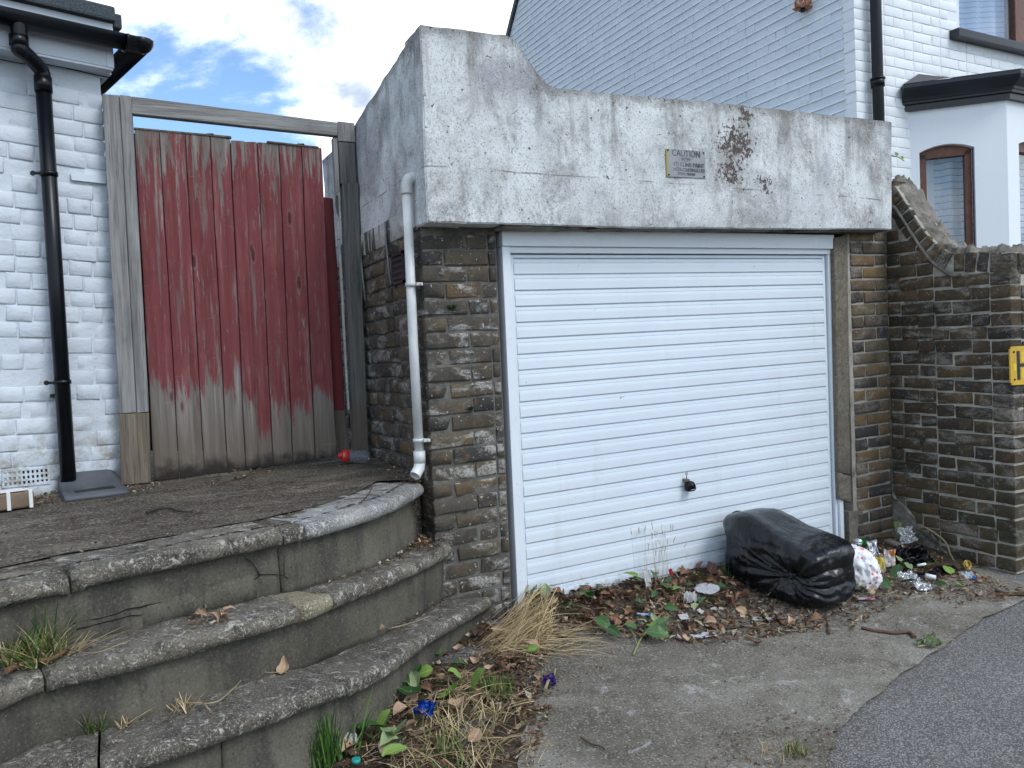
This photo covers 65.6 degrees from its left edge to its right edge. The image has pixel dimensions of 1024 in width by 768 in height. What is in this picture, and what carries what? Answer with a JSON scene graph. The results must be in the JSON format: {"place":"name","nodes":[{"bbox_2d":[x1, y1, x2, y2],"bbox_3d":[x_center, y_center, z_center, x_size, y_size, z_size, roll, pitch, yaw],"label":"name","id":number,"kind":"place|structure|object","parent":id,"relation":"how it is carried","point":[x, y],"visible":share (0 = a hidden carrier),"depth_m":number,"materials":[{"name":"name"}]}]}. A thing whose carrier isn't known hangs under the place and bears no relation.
{"place":"outdoors","nodes":[
{"label":"outdoors","id":0,"kind":"place"},
{"bbox_2d":[88,0,513,196],"label":"sky","id":1,"kind":"structure","parent":0,"point":[324,60],"materials":[{"name":"blue"}]},
{"bbox_2d":[321,621,546,767],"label":"soil verge","id":2,"kind":"structure","parent":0,"point":[513,763],"depth_m":2.77,"materials":[{"name":"soil"}]},
{"bbox_2d":[310,704,345,767],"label":"grass tuft","id":3,"kind":"object","parent":2,"relation":"on","point":[330,747],"visible":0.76,"depth_m":2.50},
{"bbox_2d":[338,686,383,758],"bbox_3d":[-0.519,1.114,2.628,0.155,0.169,0.286,-3,2,-1],"label":"grass tuft","id":4,"kind":"object","parent":2,"relation":"on","point":[361,734],"visible":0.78,"depth_m":2.60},
{"bbox_2d":[350,719,386,729],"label":"green leaf","id":5,"kind":"object","parent":2,"relation":"on","point":[369,723],"visible":0.94,"depth_m":2.67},
{"bbox_2d":[376,701,392,738],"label":"green leaf","id":6,"kind":"object","parent":2,"relation":"on","point":[383,717],"visible":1,"depth_m":2.70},
{"bbox_2d":[379,731,405,746],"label":"green leaf","id":7,"kind":"object","parent":2,"relation":"on","point":[387,737],"visible":0.94,"depth_m":2.58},
{"bbox_2d":[378,743,410,756],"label":"green leaf","id":8,"kind":"object","parent":2,"relation":"on","point":[392,748],"visible":1,"depth_m":2.53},
{"bbox_2d":[393,701,407,715],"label":"dry leaf","id":9,"kind":"object","parent":2,"relation":"on","point":[399,706],"visible":0.99,"depth_m":2.82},
{"bbox_2d":[402,719,416,735],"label":"dry leaf","id":10,"kind":"object","parent":2,"relation":"on","point":[409,723],"visible":0.97,"depth_m":2.69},
{"bbox_2d":[404,690,419,702],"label":"dry leaf","id":11,"kind":"object","parent":2,"relation":"on","point":[412,696],"visible":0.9,"depth_m":2.93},
{"bbox_2d":[397,685,425,694],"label":"green leaf","id":12,"kind":"object","parent":11,"relation":"on","point":[406,690],"visible":0.93,"depth_m":2.94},
{"bbox_2d":[408,670,419,686],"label":"green leaf","id":13,"kind":"object","parent":2,"relation":"on","point":[414,676],"visible":0.83,"depth_m":3.03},
{"bbox_2d":[414,700,436,717],"bbox_3d":[-0.308,1.145,2.800,0.077,0.046,0.051,-2,2,17],"label":"blue wrapper","id":14,"kind":"object","parent":2,"relation":"on","point":[424,705],"visible":0.98,"depth_m":2.80,"materials":[{"name":"plastic"}]},
{"bbox_2d":[420,681,431,691],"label":"dry leaf","id":15,"kind":"object","parent":2,"relation":"on","point":[425,684],"visible":0.78,"depth_m":3.01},
{"bbox_2d":[419,664,434,676],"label":"green leaf","id":16,"kind":"object","parent":2,"relation":"on","point":[426,670],"visible":0.7,"depth_m":3.09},
{"bbox_2d":[408,717,455,736],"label":"twig","id":17,"kind":"object","parent":2,"relation":"on","point":[411,734],"visible":0.92,"depth_m":2.68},
{"bbox_2d":[322,619,555,767],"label":"verge litter","id":18,"kind":"object","parent":2,"relation":"on","point":[347,760],"visible":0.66,"depth_m":2.75,"materials":[{"name":"plant"}]},
{"bbox_2d":[343,731,357,745],"bbox_3d":[-0.530,1.166,2.604,0.050,0.041,0.042,-4,3,-40],"label":"plastic shard","id":19,"kind":"object","parent":18,"relation":"on","point":[351,737],"visible":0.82,"depth_m":2.61,"materials":[{"name":"white plastic"}]},
{"bbox_2d":[341,738,359,752],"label":"dry leaf","id":20,"kind":"object","parent":18,"relation":"on","point":[347,744],"visible":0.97,"depth_m":2.57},
{"bbox_2d":[380,719,406,734],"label":"green leaf","id":21,"kind":"object","parent":18,"relation":"on","point":[394,730],"visible":0.96,"depth_m":2.66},
{"bbox_2d":[375,717,517,767],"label":"grass tuft","id":22,"kind":"object","parent":2,"relation":"on","point":[461,754],"visible":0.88,"depth_m":2.54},
{"bbox_2d":[435,728,465,756],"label":"grass tuft","id":23,"kind":"object","parent":2,"relation":"on","point":[440,745],"visible":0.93,"depth_m":2.59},
{"bbox_2d":[341,665,570,767],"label":"dry grass","id":24,"kind":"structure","parent":2,"relation":"on","point":[476,692],"depth_m":2.81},
{"bbox_2d":[448,696,463,705],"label":"dry leaf","id":25,"kind":"object","parent":2,"relation":"on","point":[459,700],"visible":0.97,"depth_m":2.88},
{"bbox_2d":[412,690,524,744],"bbox_3d":[-0.172,1.153,2.773,0.375,0.066,0.422,-2,2,26],"label":"grass tuft","id":26,"kind":"object","parent":2,"relation":"on","point":[461,716],"visible":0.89,"depth_m":2.77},
{"bbox_2d":[468,728,482,741],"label":"dry leaf","id":27,"kind":"object","parent":2,"relation":"on","point":[476,736],"visible":0.97,"depth_m":2.64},
{"bbox_2d":[469,662,486,696],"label":"green leaf","id":28,"kind":"object","parent":2,"relation":"on","point":[477,674],"visible":0.9,"depth_m":2.98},
{"bbox_2d":[478,670,517,700],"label":"grass tuft","id":29,"kind":"object","parent":2,"relation":"on","point":[502,688],"visible":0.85,"depth_m":2.98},
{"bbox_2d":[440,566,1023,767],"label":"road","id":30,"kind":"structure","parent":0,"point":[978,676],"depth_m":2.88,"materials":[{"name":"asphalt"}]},
{"bbox_2d":[0,479,421,756],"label":"platform base","id":31,"kind":"object","parent":30,"relation":"on","point":[45,563],"visible":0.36,"depth_m":2.71,"materials":[{"name":"concrete"}]},
{"bbox_2d":[0,446,424,566],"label":"platform","id":32,"kind":"structure","parent":31,"relation":"on","point":[187,493],"depth_m":3.28,"materials":[{"name":"concrete"}]},
{"bbox_2d":[0,488,33,510],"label":"taped brick","id":33,"kind":"object","parent":32,"relation":"on","point":[16,498],"visible":1,"depth_m":3.34,"materials":[{"name":"brown"}]},
{"bbox_2d":[0,0,121,495],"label":"white house","id":34,"kind":"structure","parent":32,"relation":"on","point":[80,71],"depth_m":3.78,"materials":[{"name":"brick"}]},
{"bbox_2d":[8,22,75,481],"bbox_3d":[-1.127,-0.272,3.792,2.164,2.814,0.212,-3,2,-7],"label":"downpipe","id":35,"kind":"object","parent":34,"relation":"attached to","point":[34,62],"visible":0.95,"depth_m":3.70,"materials":[{"name":"black plastic"}]},
{"bbox_2d":[0,5,153,95],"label":"gutter","id":36,"kind":"object","parent":34,"relation":"attached to","point":[131,52],"visible":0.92,"depth_m":3.74,"materials":[{"name":"black plastic"}]},
{"bbox_2d":[58,469,129,502],"bbox_3d":[-2.005,0.465,3.772,0.264,0.097,0.516,-4,2,-35],"label":"drain tray","id":37,"kind":"object","parent":32,"relation":"on","point":[93,484],"visible":0.92,"depth_m":3.71,"materials":[{"name":"concrete"}]},
{"bbox_2d":[145,507,192,513],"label":"twig","id":38,"kind":"object","parent":32,"relation":"on","point":[156,509],"visible":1,"depth_m":3.13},
{"bbox_2d":[102,94,367,484],"bbox_3d":[-1.412,-0.488,4.168,1.253,1.913,0.109,-3,2,-23],"label":"gate frame","id":39,"kind":"object","parent":32,"relation":"on","point":[120,112],"visible":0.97,"depth_m":3.94,"materials":[{"name":"wood"}]},
{"bbox_2d":[134,127,349,480],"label":"plank gate","id":40,"kind":"structure","parent":39,"relation":"attached to","point":[240,297],"depth_m":4.15,"materials":[{"name":"red paint"}]},
{"bbox_2d":[338,449,369,462],"bbox_3d":[-0.842,0.385,4.229,0.167,0.080,0.069,-3,2,-12],"label":"drinks bottle","id":41,"kind":"object","parent":32,"relation":"on","point":[353,456],"visible":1,"depth_m":4.20,"materials":[{"name":"clear plastic"}]},
{"bbox_2d":[0,463,445,760],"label":"step litter","id":42,"kind":"object","parent":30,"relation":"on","point":[419,539],"visible":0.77,"depth_m":3.43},
{"bbox_2d":[0,483,491,767],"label":"curved steps","id":43,"kind":"structure","parent":30,"relation":"on","point":[331,642],"depth_m":2.49,"materials":[{"name":"concrete"}]},
{"bbox_2d":[4,647,69,673],"bbox_3d":[-1.289,0.754,2.170,0.047,0.014,0.176,-1,2,33],"label":"twig","id":44,"kind":"object","parent":43,"relation":"on","point":[9,669],"visible":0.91,"depth_m":2.16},
{"bbox_2d":[0,611,99,670],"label":"grass tuft","id":45,"kind":"object","parent":43,"relation":"on","point":[32,651],"visible":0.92,"depth_m":2.18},
{"bbox_2d":[16,570,84,652],"bbox_3d":[-1.351,0.639,2.269,0.193,0.253,0.193,-4,3,-44],"label":"grass tuft","id":46,"kind":"object","parent":43,"relation":"on","point":[35,625],"visible":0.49,"depth_m":2.25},
{"bbox_2d":[66,640,130,653],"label":"grass stalk","id":47,"kind":"object","parent":43,"relation":"on","point":[95,652],"depth_m":2.22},
{"bbox_2d":[77,707,121,733],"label":"grass tuft","id":48,"kind":"object","parent":43,"relation":"on","point":[88,727],"visible":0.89,"depth_m":2.22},
{"bbox_2d":[55,624,144,656],"bbox_3d":[-1.197,0.730,2.320,0.267,0.055,0.233,-1,3,39],"label":"straw wisp","id":49,"kind":"object","parent":43,"relation":"on","point":[80,647],"visible":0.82,"depth_m":2.27,"materials":[{"name":"beige plant"}]},
{"bbox_2d":[109,709,150,729],"bbox_3d":[-1.072,0.953,2.248,0.121,0.038,0.134,-4,2,-27],"label":"straw wisp","id":50,"kind":"object","parent":43,"relation":"on","point":[120,727],"visible":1,"depth_m":2.25,"materials":[{"name":"beige plant"}]},
{"bbox_2d":[165,690,200,713],"bbox_3d":[-0.969,0.941,2.348,0.118,0.044,0.116,-3,2,-20],"label":"straw wisp","id":51,"kind":"object","parent":43,"relation":"on","point":[185,705],"visible":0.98,"depth_m":2.35,"materials":[{"name":"beige plant"}]},
{"bbox_2d":[178,680,240,703],"bbox_3d":[-0.906,0.936,2.604,0.126,0.005,0.512,-2,2,5],"label":"grass stalk","id":52,"kind":"object","parent":43,"relation":"on","point":[212,702],"depth_m":2.36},
{"bbox_2d":[276,655,288,673],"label":"dry leaf","id":53,"kind":"object","parent":43,"relation":"on","point":[283,666],"visible":0.97,"depth_m":2.60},
{"bbox_2d":[322,25,893,621],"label":"garage","id":54,"kind":"structure","parent":30,"relation":"on","point":[486,137],"depth_m":3.88,"materials":[{"name":"concrete"}]},
{"bbox_2d":[400,172,429,478],"bbox_3d":[-0.426,-0.264,3.604,0.145,1.395,0.082,-4,2,-27],"label":"white pipe","id":55,"kind":"object","parent":54,"relation":"attached to","point":[411,285],"visible":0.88,"depth_m":3.59,"materials":[{"name":"plastic"}]},
{"bbox_2d":[495,231,843,609],"bbox_3d":[0.982,0.142,4.354,2.267,1.966,0.111,-4,2,-27],"label":"garage door","id":56,"kind":"structure","parent":54,"relation":"attached to","point":[682,382],"depth_m":4.24,"materials":[{"name":"white paint"}]},
{"bbox_2d":[665,149,705,178],"bbox_3d":[0.904,-1.144,4.123,0.258,0.150,0.009,-4,2,-27],"label":"caution sign","id":57,"kind":"object","parent":54,"relation":"attached to","point":[685,163],"visible":1,"depth_m":4.12,"materials":[{"name":"metal"}]},
{"bbox_2d":[506,0,1023,247],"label":"tall white house","id":58,"kind":"structure","parent":30,"relation":"on","point":[953,71],"depth_m":6.31,"materials":[{"name":"grey paint"}]},
{"bbox_2d":[793,0,812,12],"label":"rusty bracket","id":59,"kind":"object","parent":58,"relation":"attached to","point":[801,6],"visible":1,"depth_m":6.17,"materials":[{"name":"brown metal"}]},
{"bbox_2d":[870,0,884,120],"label":"iron downpipe","id":60,"kind":"object","parent":58,"relation":"attached to","point":[877,80],"visible":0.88,"depth_m":5.84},
{"bbox_2d":[919,145,974,245],"bbox_3d":[3.364,-1.380,6.164,0.376,0.935,0.070,-2,2,18],"label":"window","id":61,"kind":"structure","parent":58,"relation":"in","point":[946,172],"depth_m":6.14,"materials":[{"name":"brown glass"}]},
{"bbox_2d":[959,0,1023,42],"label":"window","id":62,"kind":"structure","parent":58,"relation":"in","point":[1000,18],"depth_m":6.76,"materials":[{"name":"brown glass"}]},
{"bbox_2d":[971,142,1023,244],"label":"window","id":63,"kind":"structure","parent":58,"relation":"in","point":[1021,145],"depth_m":6.18,"materials":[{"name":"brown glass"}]},
{"bbox_2d":[884,174,1023,574],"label":"garden wall","id":64,"kind":"structure","parent":30,"relation":"on","point":[955,314],"depth_m":4.69,"materials":[{"name":"brick"}]},
{"bbox_2d":[1009,346,1023,384],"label":"hydrant sign","id":65,"kind":"object","parent":64,"relation":"attached to","point":[1016,365],"visible":1,"depth_m":4.37,"materials":[{"name":"yellow metal"}]},
{"bbox_2d":[499,567,1023,767],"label":"driveway","id":66,"kind":"structure","parent":0,"point":[670,686],"depth_m":3.09,"materials":[{"name":"concrete"}]},
{"bbox_2d":[525,644,537,651],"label":"green leaf","id":67,"kind":"object","parent":66,"relation":"on","point":[531,648],"visible":1,"depth_m":3.32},
{"bbox_2d":[542,673,556,685],"bbox_3d":[0.144,1.139,3.058,0.052,0.043,0.043,-3,2,-13],"label":"purple wrapper","id":68,"kind":"object","parent":66,"relation":"on","point":[551,677],"visible":0.98,"depth_m":3.06,"materials":[{"name":"plastic"}]},
{"bbox_2d":[474,583,626,660],"bbox_3d":[0.180,1.060,3.577,0.691,0.160,0.656,-2,2,2],"label":"straw clump","id":69,"kind":"object","parent":66,"relation":"on","point":[532,620],"visible":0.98,"depth_m":3.52,"materials":[{"name":"beige plant"}]},
{"bbox_2d":[604,624,619,636],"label":"green leaf","id":70,"kind":"object","parent":66,"relation":"on","point":[613,630],"visible":1,"depth_m":3.52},
{"bbox_2d":[624,613,669,654],"bbox_3d":[0.600,1.092,3.520,0.381,0.073,0.204,-4,3,-38],"label":"leaf sprig","id":71,"kind":"object","parent":66,"relation":"on","point":[656,626],"visible":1,"depth_m":3.52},
{"bbox_2d":[703,615,716,622],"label":"dry leaf","id":72,"kind":"object","parent":66,"relation":"on","point":[712,618],"visible":0.99,"depth_m":3.67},
{"bbox_2d":[704,625,761,629],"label":"twig","id":73,"kind":"object","parent":66,"relation":"on","point":[736,627],"visible":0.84,"depth_m":3.62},
{"bbox_2d":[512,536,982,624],"bbox_3d":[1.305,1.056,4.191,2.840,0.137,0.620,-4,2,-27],"label":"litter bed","id":74,"kind":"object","parent":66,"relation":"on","point":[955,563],"visible":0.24,"depth_m":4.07,"materials":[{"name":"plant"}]},
{"bbox_2d":[643,569,651,587],"bbox_3d":[0.692,0.996,4.069,0.040,0.089,0.043,-4,2,-27],"label":"plastic shard","id":75,"kind":"object","parent":74,"relation":"on","point":[646,576],"visible":1,"depth_m":4.07,"materials":[{"name":"white plastic"}]},
{"bbox_2d":[630,519,685,579],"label":"dead grass","id":76,"kind":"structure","parent":74,"relation":"on","point":[656,549],"depth_m":4.18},
{"bbox_2d":[683,591,698,603],"bbox_3d":[0.888,1.058,3.949,0.074,0.058,0.066,-3,2,-17],"label":"tissue","id":77,"kind":"object","parent":74,"relation":"on","point":[690,596],"visible":0.99,"depth_m":3.95,"materials":[{"name":"white paper"}]},
{"bbox_2d":[866,538,880,556],"bbox_3d":[2.066,0.964,4.520,0.069,0.154,0.075,-3,2,-8],"label":"crisp packet","id":78,"kind":"object","parent":74,"relation":"on","point":[872,547],"visible":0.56,"depth_m":4.53,"materials":[{"name":"metal"}]},
{"bbox_2d":[884,548,895,566],"bbox_3d":[2.138,0.985,4.497,0.065,0.093,0.074,-1,2,29],"label":"wrapper","id":79,"kind":"object","parent":74,"relation":"on","point":[890,558],"visible":0.87,"depth_m":4.50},
{"bbox_2d":[884,539,904,548],"bbox_3d":[2.252,0.944,4.653,0.136,0.064,0.044,-1,3,45],"label":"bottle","id":80,"kind":"object","parent":74,"relation":"on","point":[891,543],"visible":0.62,"depth_m":4.65,"materials":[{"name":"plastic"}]},
{"bbox_2d":[896,556,912,569],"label":"green leaf","id":81,"kind":"object","parent":74,"relation":"on","point":[908,565],"visible":0.93,"depth_m":4.47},
{"bbox_2d":[893,545,934,566],"bbox_3d":[2.279,0.974,4.513,0.189,0.122,0.115,-3,2,-1],"label":"plastic sheet","id":82,"kind":"object","parent":74,"relation":"on","point":[915,555],"visible":0.98,"depth_m":4.52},
{"bbox_2d":[491,534,1023,713],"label":"leaf litter","id":83,"kind":"object","parent":66,"relation":"on","point":[767,634],"visible":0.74,"depth_m":3.78,"materials":[{"name":"plant"}]},
{"bbox_2d":[513,682,546,692],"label":"twig","id":84,"kind":"object","parent":83,"relation":"on","point":[525,686],"visible":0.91,"depth_m":3.02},
{"bbox_2d":[541,583,550,600],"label":"green leaf","id":85,"kind":"object","parent":83,"relation":"on","point":[545,589],"visible":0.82,"depth_m":3.86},
{"bbox_2d":[595,615,610,627],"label":"green leaf","id":86,"kind":"object","parent":83,"relation":"on","point":[601,620],"visible":0.79,"depth_m":3.61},
{"bbox_2d":[664,603,677,610],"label":"green leaf","id":87,"kind":"object","parent":83,"relation":"on","point":[670,606],"visible":1,"depth_m":3.81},
{"bbox_2d":[689,632,717,637],"bbox_3d":[0.850,1.115,3.528,0.121,0.012,0.049,-3,2,-9],"label":"paper","id":88,"kind":"object","parent":83,"relation":"on","point":[699,635],"visible":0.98,"depth_m":3.52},
{"bbox_2d":[694,583,719,594],"bbox_3d":[0.999,1.047,4.066,0.131,0.035,0.087,-2,2,26],"label":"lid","id":89,"kind":"object","parent":83,"relation":"on","point":[708,589],"visible":1,"depth_m":4.07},
{"bbox_2d":[707,562,716,573],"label":"dry leaf","id":90,"kind":"object","parent":83,"relation":"on","point":[711,568],"visible":0.96,"depth_m":4.27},
{"bbox_2d":[736,589,750,599],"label":"dry leaf","id":91,"kind":"object","parent":83,"relation":"on","point":[745,592],"visible":1,"depth_m":3.94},
{"bbox_2d":[535,562,1017,637],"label":"loose stalks","id":92,"kind":"object","parent":83,"relation":"on","point":[780,601],"visible":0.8,"depth_m":3.90,"materials":[{"name":"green plant"}]},
{"bbox_2d":[853,538,866,547],"bbox_3d":[2.068,0.945,4.719,0.062,0.075,0.114,-1,3,41],"label":"drink can","id":93,"kind":"object","parent":83,"relation":"on","point":[860,542],"visible":0.77,"depth_m":4.68,"materials":[{"name":"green metal"}]},
{"bbox_2d":[892,520,902,535],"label":"leaf","id":94,"kind":"object","parent":83,"relation":"on","point":[897,523],"visible":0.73,"depth_m":4.81,"materials":[{"name":"green plant"}]},
{"bbox_2d":[896,525,918,543],"bbox_3d":[2.349,0.899,4.729,0.108,0.106,0.083,-3,2,-4],"label":"foil","id":95,"kind":"object","parent":83,"relation":"on","point":[907,534],"visible":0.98,"depth_m":4.72,"materials":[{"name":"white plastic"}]},
{"bbox_2d":[757,736,792,764],"bbox_3d":[0.847,1.178,2.552,0.123,0.044,0.170,-2,2,22],"label":"straw wisp","id":96,"kind":"object","parent":66,"relation":"on","point":[775,752],"visible":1,"depth_m":2.56,"materials":[{"name":"beige plant"}]},
{"bbox_2d":[532,594,1023,767],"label":"husk scatter","id":97,"kind":"object","parent":66,"relation":"on","point":[829,752],"visible":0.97,"depth_m":2.89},
{"bbox_2d":[723,508,855,608],"bbox_3d":[1.418,0.882,4.127,0.372,0.410,0.707,-4,2,-27],"label":"refuse bag","id":98,"kind":"object","parent":66,"relation":"on","point":[781,555],"visible":1,"depth_m":3.95,"materials":[{"name":"black plastic"}]},
{"bbox_2d":[781,735,812,758],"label":"grass tuft","id":99,"kind":"object","parent":66,"relation":"on","point":[790,748],"visible":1,"depth_m":2.57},
{"bbox_2d":[851,544,882,590],"bbox_3d":[1.825,0.959,4.180,0.227,0.237,0.192,-2,2,1],"label":"carrier bag","id":100,"kind":"object","parent":66,"relation":"on","point":[867,569],"visible":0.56,"depth_m":4.10,"materials":[{"name":"white plastic"}]},
{"bbox_2d":[875,556,885,572],"bbox_3d":[2.057,1.010,4.451,0.065,0.080,0.064,-2,2,16],"label":"packet","id":101,"kind":"object","parent":66,"relation":"on","point":[881,561],"visible":0.48,"depth_m":4.45,"materials":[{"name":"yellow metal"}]},
{"bbox_2d":[881,578,890,588],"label":"green leaf","id":102,"kind":"object","parent":66,"relation":"on","point":[886,582],"visible":0.82,"depth_m":4.14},
{"bbox_2d":[861,626,916,638],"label":"twig","id":103,"kind":"object","parent":66,"relation":"on","point":[912,634],"visible":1,"depth_m":3.56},
{"bbox_2d":[896,570,919,584],"bbox_3d":[2.119,1.032,4.230,0.101,0.072,0.098,-4,2,-27],"label":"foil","id":104,"kind":"object","parent":66,"relation":"on","point":[908,574],"visible":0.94,"depth_m":4.24,"materials":[{"name":"silver metal"}]},
{"bbox_2d":[914,582,932,590],"bbox_3d":[2.144,1.054,4.135,0.098,0.039,0.062,-3,2,-2],"label":"foil","id":105,"kind":"object","parent":66,"relation":"on","point":[921,586],"visible":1,"depth_m":4.14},
{"bbox_2d":[914,572,941,575],"bbox_3d":[2.246,1.042,4.351,0.220,0.020,0.036,-2,2,5],"label":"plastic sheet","id":106,"kind":"object","parent":66,"relation":"on","point":[923,573],"visible":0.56,"depth_m":4.35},
{"bbox_2d":[922,632,941,645],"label":"leaf","id":107,"kind":"object","parent":66,"relation":"on","point":[932,639],"visible":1,"depth_m":3.42,"materials":[{"name":"green plant"}]},
{"bbox_2d":[916,526,954,560],"bbox_3d":[2.549,1.001,4.718,0.027,0.263,0.373,-3,2,-14],"label":"branch","id":108,"kind":"object","parent":66,"relation":"on","point":[936,534],"visible":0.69,"depth_m":4.73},
{"bbox_2d":[933,565,956,573],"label":"leaf","id":109,"kind":"object","parent":66,"relation":"on","point":[941,568],"visible":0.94,"depth_m":4.42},
{"bbox_2d":[960,560,971,569],"bbox_3d":[2.550,1.014,4.464,0.055,0.055,0.048,-4,2,-27],"label":"can base","id":110,"kind":"object","parent":66,"relation":"on","point":[965,564],"visible":1,"depth_m":4.45,"materials":[{"name":"gold metal"}]},
{"bbox_2d":[960,571,976,579],"bbox_3d":[2.488,1.041,4.324,0.081,0.036,0.058,-3,2,-17],"label":"clear wrapper","id":111,"kind":"object","parent":66,"relation":"on","point":[966,574],"visible":0.99,"depth_m":4.32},
{"label":"dry leaf","id":112,"kind":"object","parent":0,"visible":0},
{"bbox_2d":[890,562,902,577],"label":"green leaf","id":113,"kind":"object","parent":112,"relation":"on","point":[895,569],"visible":0.89,"depth_m":4.33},
{"label":"dry leaf","id":114,"kind":"object","parent":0,"visible":0},
{"bbox_2d":[437,681,460,697],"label":"green leaf","id":115,"kind":"object","parent":114,"relation":"on","point":[452,687],"visible":0.99,"depth_m":2.94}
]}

